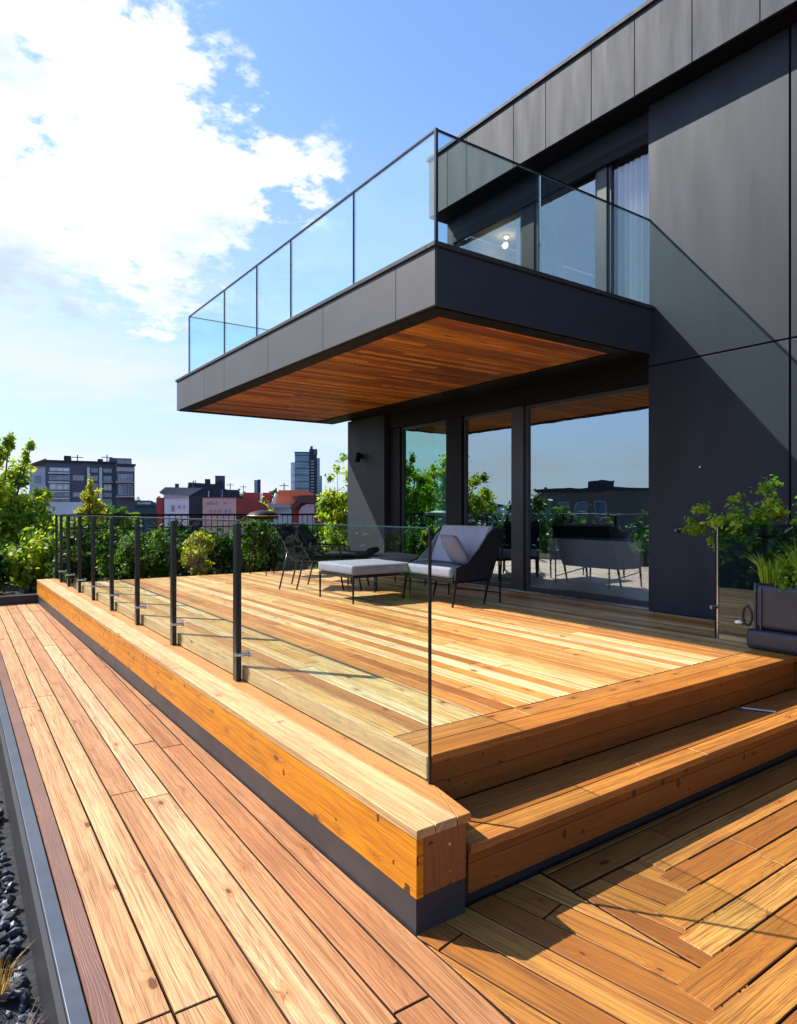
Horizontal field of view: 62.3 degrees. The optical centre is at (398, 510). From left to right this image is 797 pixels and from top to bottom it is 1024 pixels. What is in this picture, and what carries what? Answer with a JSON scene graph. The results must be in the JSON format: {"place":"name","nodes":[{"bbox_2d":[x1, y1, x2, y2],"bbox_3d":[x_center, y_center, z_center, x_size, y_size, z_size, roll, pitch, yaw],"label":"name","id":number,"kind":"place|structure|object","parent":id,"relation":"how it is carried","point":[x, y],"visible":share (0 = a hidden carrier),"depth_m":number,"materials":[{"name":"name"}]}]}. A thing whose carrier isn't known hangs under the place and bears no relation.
{"place":"outdoors","nodes":[
{"label":"outdoors","id":0,"kind":"place"},
{"bbox_2d":[29,459,45,526],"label":"white house","id":1,"kind":"structure","parent":0,"point":[38,475],"depth_m":69.79,"materials":[{"name":"concrete"}]},
{"bbox_2d":[35,475,40,482],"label":"window","id":2,"kind":"structure","parent":1,"relation":"in","point":[37,478],"depth_m":69.81,"materials":[{"name":"glass"}]},
{"bbox_2d":[135,500,155,544],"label":"building","id":3,"kind":"structure","parent":0,"point":[144,507],"depth_m":75.03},
{"bbox_2d":[187,476,239,532],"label":"dark block","id":4,"kind":"structure","parent":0,"point":[217,486],"depth_m":84.82,"materials":[{"name":"stone"}]},
{"bbox_2d":[202,497,266,535],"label":"pink house","id":5,"kind":"structure","parent":0,"point":[223,505],"depth_m":54.86,"materials":[{"name":"pink paint"}]},
{"bbox_2d":[254,480,260,492],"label":"slim tower","id":6,"kind":"structure","parent":0,"point":[257,486],"depth_m":259.92,"materials":[{"name":"blue glass"}]},
{"bbox_2d":[243,493,277,543],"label":"red brick house","id":7,"kind":"structure","parent":0,"point":[258,496],"depth_m":72.08,"materials":[{"name":"red brick"}]},
{"bbox_2d":[291,446,321,496],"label":"glass tower","id":8,"kind":"structure","parent":0,"point":[305,471],"depth_m":189.85,"materials":[{"name":"glass"}]},
{"bbox_2d":[290,495,323,530],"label":"arched house","id":9,"kind":"structure","parent":0,"point":[303,504],"depth_m":49.70,"materials":[{"name":"red brick"}]},
{"bbox_2d":[0,0,646,501],"label":"sky","id":10,"kind":"structure","parent":0,"point":[153,153],"materials":[{"name":"blue"}]},
{"bbox_2d":[82,592,787,800],"bbox_3d":[-0.518,1.466,7.907,4.610,0.668,8.720,0,0,-35],"label":"deck subframe","id":11,"kind":"object","parent":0,"point":[494,786],"depth_m":3.81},
{"bbox_2d":[77,582,427,778],"bbox_3d":[-2.396,1.150,6.543,0.028,0.100,8.785,0,0,-35],"label":"deck edge board","id":12,"kind":"object","parent":11,"relation":"attached to","point":[407,756],"visible":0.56,"depth_m":3.89,"materials":[{"name":"brown wood"}]},
{"bbox_2d":[81,569,777,746],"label":"deck","id":13,"kind":"structure","parent":11,"relation":"on","point":[511,656],"depth_m":5.47,"materials":[{"name":"brown wood"}]},
{"bbox_2d":[246,510,279,575],"bbox_3d":[-2.333,0.546,11.399,0.574,1.111,0.574,0,0,-35],"label":"bar table","id":14,"kind":"object","parent":13,"relation":"on","point":[263,515],"visible":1,"depth_m":11.25,"materials":[{"name":"black metal"}]},
{"bbox_2d":[271,523,355,589],"bbox_3d":[-1.179,0.637,9.534,1.192,0.931,0.648,0,0,7],"label":"lounge chair","id":15,"kind":"object","parent":13,"relation":"on","point":[290,541],"visible":0.78,"depth_m":9.32,"materials":[{"name":"fabric"},{"name":"metal"}]},
{"bbox_2d":[288,522,374,589],"bbox_3d":[-0.928,0.637,9.491,1.192,0.931,0.648,0,0,7],"label":"lounge chair","id":16,"kind":"object","parent":13,"relation":"on","point":[305,536],"visible":0.76,"depth_m":9.25,"materials":[{"name":"fabric"},{"name":"metal"}]},
{"bbox_2d":[318,559,410,603],"bbox_3d":[-0.427,0.873,8.326,0.880,0.455,0.860,0,0,-35],"label":"footstool","id":17,"kind":"object","parent":13,"relation":"on","point":[362,568],"visible":0.93,"depth_m":8.06,"materials":[{"name":"grey fabric"}]},
{"bbox_2d":[347,552,425,589],"bbox_3d":[-0.178,0.873,9.689,0.900,0.455,0.820,0,0,-35],"label":"coffee table","id":18,"kind":"object","parent":13,"relation":"on","point":[400,557],"visible":0.27,"depth_m":9.42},
{"bbox_2d":[367,547,378,553],"bbox_3d":[-0.361,0.565,9.395,0.089,0.089,0.375,0,0,13],"label":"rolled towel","id":19,"kind":"object","parent":18,"relation":"on","point":[372,550],"visible":1,"depth_m":9.27,"materials":[{"name":"black fabric"}]},
{"bbox_2d":[402,525,504,607],"bbox_3d":[0.662,0.643,8.116,0.823,0.920,1.004,0,0,-35],"label":"armchair","id":20,"kind":"object","parent":13,"relation":"on","point":[481,545],"visible":0.92,"depth_m":7.88,"materials":[{"name":"grey fabric"}]},
{"bbox_2d":[440,534,467,564],"bbox_3d":[0.665,0.460,7.836,0.240,0.353,0.400,0,0,-20],"label":"cushion","id":21,"kind":"object","parent":20,"relation":"on","point":[454,549],"visible":0.98,"depth_m":7.70,"materials":[{"name":"grey fabric"}]},
{"bbox_2d":[710,522,774,643],"bbox_3d":[2.912,0.600,5.423,0.088,1.000,0.706,0,0,-35],"label":"glass screen","id":22,"kind":"object","parent":13,"relation":"on","point":[734,638],"visible":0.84,"depth_m":5.67,"materials":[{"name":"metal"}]},
{"bbox_2d":[734,578,796,655],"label":"planter","id":23,"kind":"object","parent":13,"relation":"on","point":[774,629],"visible":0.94,"depth_m":5.13,"materials":[{"name":"metal"},{"name":"soil"},{"name":"plants"}]},
{"bbox_2d":[678,475,796,561],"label":"tree","id":24,"kind":"object","parent":23,"relation":"on","point":[756,518],"visible":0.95,"depth_m":5.52,"materials":[{"name":"green plant"}]},
{"bbox_2d":[742,550,794,583],"bbox_3d":[2.986,0.438,5.229,0.458,0.263,0.431,0,0,-35],"label":"spiky plant","id":25,"kind":"object","parent":23,"relation":"in","point":[764,574],"visible":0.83,"depth_m":5.22,"materials":[{"name":"green plant"}]},
{"bbox_2d":[765,544,796,592],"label":"succulent plant","id":26,"kind":"object","parent":23,"relation":"in","point":[782,584],"visible":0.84,"depth_m":5.11,"materials":[{"name":"green plant"}]},
{"bbox_2d":[782,537,795,567],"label":"rosemary plant","id":27,"kind":"object","parent":23,"relation":"on","point":[790,549],"visible":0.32,"depth_m":5.19,"materials":[{"name":"green plant"}]},
{"bbox_2d":[782,538,796,580],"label":"spiky plant","id":28,"kind":"object","parent":23,"relation":"in","point":[794,557],"visible":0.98,"depth_m":5.07,"materials":[{"name":"green plant"}]},
{"bbox_2d":[413,653,795,762],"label":"step nosing","id":29,"kind":"object","parent":11,"relation":"on","point":[449,747],"visible":0.97,"depth_m":3.65,"materials":[{"name":"brown wood"}]},
{"bbox_2d":[546,537,648,574],"bbox_3d":[2.890,0.595,9.001,0.920,0.410,1.637,0,0,-35],"label":"outdoor sofa","id":30,"kind":"object","parent":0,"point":[608,554],"visible":0.79,"depth_m":8.67,"materials":[{"name":"black fabric"}]},
{"bbox_2d":[558,568,641,576],"bbox_3d":[2.889,0.745,9.002,0.700,0.699,1.420,0,0,-35],"label":"dining table","id":31,"kind":"object","parent":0,"point":[587,570],"visible":0.09,"depth_m":9.35,"materials":[{"name":"black metal"}]},
{"label":"ground","id":32,"kind":"structure","parent":0,"visible":0},
{"bbox_2d":[41,514,87,555],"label":"city tree","id":33,"kind":"object","parent":32,"relation":"on","point":[64,521],"visible":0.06,"depth_m":49.08,"materials":[{"name":"green plant"}]},
{"bbox_2d":[44,456,135,554],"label":"apartment block","id":34,"kind":"structure","parent":32,"relation":"on","point":[66,479],"depth_m":61.80,"materials":[{"name":"stone"}]},
{"bbox_2d":[49,467,69,471],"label":"window","id":35,"kind":"structure","parent":34,"relation":"in","point":[57,469],"depth_m":60.86,"materials":[{"name":"glass"}]},
{"bbox_2d":[49,475,69,479],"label":"window","id":36,"kind":"structure","parent":34,"relation":"in","point":[51,477],"depth_m":60.89,"materials":[{"name":"glass"}]},
{"bbox_2d":[49,483,69,489],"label":"window","id":37,"kind":"structure","parent":34,"relation":"in","point":[52,486],"depth_m":60.89,"materials":[{"name":"glass"}]},
{"bbox_2d":[50,492,69,496],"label":"window","id":38,"kind":"structure","parent":34,"relation":"in","point":[56,494],"depth_m":60.94,"materials":[{"name":"glass"}]},
{"bbox_2d":[50,499,69,501],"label":"window","id":39,"kind":"structure","parent":34,"relation":"in","point":[52,500],"depth_m":60.91,"materials":[{"name":"glass"}]},
{"bbox_2d":[73,492,81,496],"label":"window","id":40,"kind":"structure","parent":34,"relation":"in","point":[75,494],"depth_m":61.49,"materials":[{"name":"glass"}]},
{"bbox_2d":[73,475,83,480],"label":"window","id":41,"kind":"structure","parent":34,"relation":"in","point":[75,477],"depth_m":61.53,"materials":[{"name":"glass"}]},
{"bbox_2d":[91,476,97,480],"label":"window","id":42,"kind":"structure","parent":34,"relation":"in","point":[95,478],"depth_m":62.11,"materials":[{"name":"glass"}]},
{"bbox_2d":[103,469,111,472],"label":"window","id":43,"kind":"structure","parent":34,"relation":"in","point":[104,470],"depth_m":62.58,"materials":[{"name":"glass"}]},
{"bbox_2d":[103,476,111,480],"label":"window","id":44,"kind":"structure","parent":34,"relation":"in","point":[105,478],"depth_m":62.58,"materials":[{"name":"glass"}]},
{"bbox_2d":[103,484,111,490],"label":"window","id":45,"kind":"structure","parent":34,"relation":"in","point":[106,487],"depth_m":62.58,"materials":[{"name":"glass"}]},
{"bbox_2d":[103,493,111,496],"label":"window","id":46,"kind":"structure","parent":34,"relation":"in","point":[104,494],"depth_m":62.58,"materials":[{"name":"glass"}]},
{"bbox_2d":[103,499,111,507],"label":"window","id":47,"kind":"structure","parent":34,"relation":"in","point":[107,501],"depth_m":62.58,"materials":[{"name":"glass"}]},
{"bbox_2d":[117,459,130,463],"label":"window","id":48,"kind":"structure","parent":34,"relation":"in","point":[118,461],"depth_m":64.58,"materials":[{"name":"glass"}]},
{"bbox_2d":[118,474,132,480],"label":"window","id":49,"kind":"structure","parent":34,"relation":"in","point":[121,477],"depth_m":62.14,"materials":[{"name":"glass"}]},
{"bbox_2d":[118,484,132,494],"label":"window","id":50,"kind":"structure","parent":34,"relation":"in","point":[123,489],"depth_m":62.14,"materials":[{"name":"glass"}]},
{"bbox_2d":[100,503,129,535],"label":"city tree","id":51,"kind":"object","parent":32,"relation":"on","point":[120,510],"visible":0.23,"depth_m":45.49,"materials":[{"name":"green plant"}]},
{"bbox_2d":[124,512,141,534],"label":"city tree","id":52,"kind":"object","parent":32,"relation":"on","point":[132,524],"visible":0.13,"depth_m":48.20,"materials":[{"name":"green plant"}]},
{"bbox_2d":[156,484,205,536],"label":"white townhouse","id":53,"kind":"structure","parent":32,"relation":"on","point":[176,499],"depth_m":59.83,"materials":[{"name":"white paint"}]},
{"bbox_2d":[253,496,273,527],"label":"city tree","id":54,"kind":"object","parent":32,"relation":"on","point":[268,509],"visible":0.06,"depth_m":66.99,"materials":[{"name":"green plant"}]},
{"bbox_2d":[269,488,277,509],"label":"city tree","id":55,"kind":"object","parent":32,"relation":"on","point":[273,492],"visible":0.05,"depth_m":80.38,"materials":[{"name":"green plant"}]},
{"bbox_2d":[268,490,312,524],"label":"red roofed house","id":56,"kind":"structure","parent":32,"relation":"on","point":[285,501],"depth_m":65.39,"materials":[{"name":"tile"}]},
{"bbox_2d":[175,0,796,625],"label":"modern house","id":57,"kind":"structure","parent":32,"relation":"on","point":[573,402],"depth_m":7.18,"materials":[{"name":"black metal"}]},
{"bbox_2d":[354,452,362,461],"bbox_3d":[-0.735,-0.979,12.069,0.161,0.182,0.120,0,0,-35],"label":"wall lamp","id":58,"kind":"object","parent":57,"relation":"attached to","point":[358,456],"visible":1,"depth_m":12.03,"materials":[{"name":"black metal"}]},
{"bbox_2d":[402,420,445,552],"bbox_3d":[0.440,-0.170,10.835,0.070,2.516,1.240,0,0,-35],"label":"sliding door","id":59,"kind":"structure","parent":57,"relation":"in","point":[404,429],"depth_m":11.30,"materials":[{"name":"black metal"}]},
{"bbox_2d":[435,424,445,531],"bbox_3d":[0.737,-0.160,10.579,0.091,2.480,0.400,0,0,-35],"label":"curtain","id":60,"kind":"object","parent":57,"relation":"hanging from","point":[440,476],"visible":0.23,"depth_m":10.63,"materials":[{"name":"white fabric"}]},
{"bbox_2d":[464,408,511,588],"bbox_3d":[1.316,-0.170,9.593,0.070,2.516,1.040,0,0,-35],"label":"sliding door","id":61,"kind":"structure","parent":57,"relation":"in","point":[466,418],"depth_m":9.97,"materials":[{"name":"black metal"}]},
{"bbox_2d":[456,210,521,265],"bbox_3d":[1.313,-3.230,9.597,0.070,1.980,1.410,0,0,-35],"label":"window","id":62,"kind":"structure","parent":57,"relation":"in","point":[458,244],"depth_m":9.03,"materials":[{"name":"black metal"}]},
{"bbox_2d":[516,216,519,264],"bbox_3d":[1.721,-3.160,9.181,0.179,1.860,0.076,0,0,37],"label":"curtain","id":63,"kind":"object","parent":57,"relation":"hanging from","point":[517,241],"visible":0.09,"depth_m":9.22,"materials":[{"name":"white fabric"}]},
{"bbox_2d":[542,198,562,277],"bbox_3d":[2.040,-3.160,8.732,0.090,1.860,0.320,0,0,-35],"label":"curtain","id":64,"kind":"object","parent":57,"relation":"hanging from","point":[552,238],"visible":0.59,"depth_m":8.70,"materials":[{"name":"fabric"}]},
{"bbox_2d":[536,172,596,288],"bbox_3d":[2.149,-3.230,8.412,0.070,1.980,1.010,0,0,-35],"label":"window","id":65,"kind":"structure","parent":57,"relation":"in","point":[538,203],"depth_m":8.78,"materials":[{"name":"black metal"}]},
{"bbox_2d":[525,384,648,606],"bbox_3d":[2.316,-0.170,8.175,0.070,2.516,1.970,0,0,-35],"label":"sliding door","id":66,"kind":"structure","parent":57,"relation":"in","point":[528,587],"depth_m":8.73,"materials":[{"name":"black metal"}]},
{"bbox_2d":[608,163,614,293],"bbox_3d":[2.705,-3.230,7.623,0.070,1.980,0.620,0,0,-35],"label":"window","id":67,"kind":"structure","parent":57,"relation":"in","point":[611,168],"depth_m":7.84,"materials":[{"name":"black metal"}]},
{"bbox_2d":[618,153,648,303],"bbox_3d":[2.795,-3.160,7.662,0.090,1.860,0.540,0,0,-35],"label":"curtain","id":68,"kind":"object","parent":57,"relation":"hanging from","point":[633,238],"visible":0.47,"depth_m":7.72,"materials":[{"name":"white fabric"}]},
{"bbox_2d":[673,527,681,532],"bbox_3d":[2.923,0.201,6.932,0.106,0.065,0.064,0,0,-35],"label":"wall tap","id":69,"kind":"object","parent":57,"relation":"attached to","point":[676,530],"depth_m":6.93,"materials":[{"name":"black metal"}]},
{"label":"roof terrace slab","id":70,"kind":"structure","parent":32,"relation":"on","visible":0},
{"bbox_2d":[0,593,37,604],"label":"walkway end kerb","id":71,"kind":"structure","parent":70,"relation":"on","point":[17,599],"depth_m":11.33,"materials":[{"name":"paint"}]},
{"bbox_2d":[0,775,43,1023],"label":"gravel bed","id":72,"kind":"object","parent":70,"relation":"on","point":[28,970],"depth_m":2.85,"materials":[{"name":"grey gravel"}]},
{"bbox_2d":[0,943,31,1001],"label":"grass tuft","id":73,"kind":"object","parent":72,"relation":"on","point":[6,982],"visible":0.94,"depth_m":2.55,"materials":[{"name":"yellow plant"}]},
{"bbox_2d":[0,997,44,1023],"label":"grass tuft","id":74,"kind":"object","parent":72,"relation":"on","point":[28,1017],"visible":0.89,"depth_m":2.29,"materials":[{"name":"brown plant"}]},
{"bbox_2d":[0,720,66,1023],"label":"kerb upstand","id":75,"kind":"object","parent":72,"relation":"on","point":[51,1004],"visible":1,"depth_m":2.81,"materials":[{"name":"paint"}]},
{"bbox_2d":[0,684,90,1023],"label":"walkway kerb","id":76,"kind":"structure","parent":72,"relation":"on","point":[74,1004],"depth_m":2.72,"materials":[{"name":"metal"}]},
{"bbox_2d":[0,558,316,595],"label":"garden bed","id":77,"kind":"object","parent":70,"relation":"on","point":[10,589],"depth_m":12.91,"materials":[{"name":"soil"}]},
{"bbox_2d":[0,538,17,595],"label":"dark bush","id":78,"kind":"object","parent":77,"relation":"on","point":[4,562],"visible":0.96,"depth_m":12.16,"materials":[{"name":"green plant"}]},
{"bbox_2d":[0,430,65,583],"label":"leafy tree","id":79,"kind":"object","parent":77,"relation":"on","point":[18,512],"visible":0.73,"depth_m":14.26,"materials":[{"name":"green plant"}]},
{"bbox_2d":[0,525,72,590],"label":"dark bush","id":80,"kind":"object","parent":77,"relation":"on","point":[32,559],"visible":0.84,"depth_m":12.61,"materials":[{"name":"green plant"}]},
{"bbox_2d":[72,474,107,530],"bbox_3d":[-7.091,0.366,15.252,0.844,2.412,0.796,0,0,11],"label":"yellow tree","id":81,"kind":"object","parent":77,"relation":"on","point":[92,504],"visible":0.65,"depth_m":15.17,"materials":[{"name":"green plant"}]},
{"bbox_2d":[86,526,125,579],"bbox_3d":[-5.169,0.789,11.849,0.711,1.067,0.739,0,0,10],"label":"shrub","id":82,"kind":"object","parent":77,"relation":"on","point":[103,544],"visible":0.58,"depth_m":11.74,"materials":[{"name":"green plant"}]},
{"bbox_2d":[114,530,161,579],"bbox_3d":[-4.564,0.836,11.536,0.819,1.014,0.885,0,0,-35],"label":"shrub","id":83,"kind":"object","parent":77,"relation":"on","point":[125,555],"visible":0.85,"depth_m":11.45,"materials":[{"name":"green plant"}]},
{"bbox_2d":[147,526,186,577],"bbox_3d":[-4.296,0.806,12.200,0.915,1.057,0.789,0,0,-8],"label":"shrub","id":84,"kind":"object","parent":77,"relation":"on","point":[164,565],"visible":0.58,"depth_m":12.12,"materials":[{"name":"green plant"}]},
{"bbox_2d":[44,513,327,582],"bbox_3d":[-3.731,0.920,14.257,7.050,1.774,1.736,0,0,-35],"label":"hedge","id":85,"kind":"object","parent":77,"relation":"on","point":[74,549],"visible":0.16,"depth_m":13.10,"materials":[{"name":"green plant"}]},
{"bbox_2d":[59,513,325,583],"bbox_3d":[-3.833,0.680,13.266,5.370,1.240,0.040,0,0,-35],"label":"railing","id":86,"kind":"object","parent":77,"relation":"on","point":[181,515],"visible":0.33,"depth_m":12.96,"materials":[{"name":"black metal"}]},
{"bbox_2d":[179,530,215,575],"bbox_3d":[-3.610,0.834,11.850,0.587,0.977,0.672,0,0,-5],"label":"shrub","id":87,"kind":"object","parent":77,"relation":"on","point":[191,555],"visible":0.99,"depth_m":11.80,"materials":[{"name":"green plant"}]},
{"bbox_2d":[202,531,232,574],"bbox_3d":[-3.401,0.853,12.438,0.794,0.939,0.627,0,0,-35],"label":"shrub","id":88,"kind":"object","parent":77,"relation":"on","point":[222,558],"visible":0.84,"depth_m":12.40,"materials":[{"name":"green plant"}]},
{"bbox_2d":[231,517,273,572],"bbox_3d":[-2.757,0.690,12.572,0.750,1.278,0.920,0,0,5],"label":"shrub","id":89,"kind":"object","parent":77,"relation":"on","point":[247,528],"visible":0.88,"depth_m":12.42,"materials":[{"name":"green plant"}]},
{"bbox_2d":[314,452,347,550],"bbox_3d":[-1.371,0.133,14.619,1.156,2.880,1.195,0,0,-35],"label":"garden tree","id":90,"kind":"object","parent":77,"relation":"on","point":[333,505],"visible":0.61,"depth_m":14.41,"materials":[{"name":"green plant"}]},
{"bbox_2d":[321,533,347,550],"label":"shrub","id":91,"kind":"object","parent":77,"relation":"on","point":[333,539],"visible":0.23,"depth_m":13.01,"materials":[{"name":"green plant"}]},
{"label":"deck subframe","id":92,"kind":"structure","parent":70,"relation":"on","visible":0},
{"bbox_2d":[37,579,470,937],"bbox_3d":[-3.007,1.416,7.109,0.314,0.427,11.115,0,0,-35],"label":"timber ledge","id":93,"kind":"object","parent":92,"relation":"on","point":[388,836],"visible":0.98,"depth_m":3.29,"materials":[{"name":"brown wood"}]},
{"bbox_2d":[55,514,431,784],"bbox_3d":[-2.974,0.634,7.313,0.123,1.139,10.800,0,0,-35],"label":"glass railing","id":94,"kind":"object","parent":93,"relation":"on","point":[237,653],"visible":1,"depth_m":5.89,"materials":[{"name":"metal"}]},
{"bbox_2d":[0,603,510,1023],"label":"walkway","id":95,"kind":"structure","parent":92,"relation":"on","point":[211,890],"depth_m":2.82,"materials":[{"name":"brown wood"}]},
{"bbox_2d":[0,652,121,1023],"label":"walkway edge board","id":96,"kind":"object","parent":95,"relation":"attached to","point":[98,997],"visible":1,"depth_m":2.78,"materials":[{"name":"brown wood"}]},
{"bbox_2d":[417,756,796,1023],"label":"deck","id":97,"kind":"structure","parent":92,"relation":"on","point":[687,914],"depth_m":2.53,"materials":[{"name":"brown wood"}]},
{"bbox_2d":[788,662,796,690],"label":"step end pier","id":98,"kind":"structure","parent":97,"relation":"on","point":[795,675],"depth_m":4.98,"materials":[{"name":"brown wood"}]},
{"bbox_2d":[465,749,796,907],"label":"step base","id":99,"kind":"object","parent":92,"relation":"on","point":[498,886],"visible":0.04,"depth_m":3.23,"materials":[{"name":"grey metal"}]},
{"bbox_2d":[422,662,796,892],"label":"step risers","id":100,"kind":"object","parent":99,"relation":"on","point":[466,774],"visible":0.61,"depth_m":3.43,"materials":[{"name":"brown wood"}]},
{"bbox_2d":[456,689,796,853],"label":"steps","id":101,"kind":"structure","parent":99,"relation":"on","point":[503,813],"depth_m":3.38,"materials":[{"name":"brown wood"}]},
{"bbox_2d":[735,706,775,712],"bbox_3d":[2.382,1.330,4.406,0.242,0.020,0.063,0,0,29],"label":"metal cleat","id":102,"kind":"object","parent":101,"relation":"on","point":[740,708],"visible":1,"depth_m":4.41,"materials":[{"name":"metal"}]}
]}

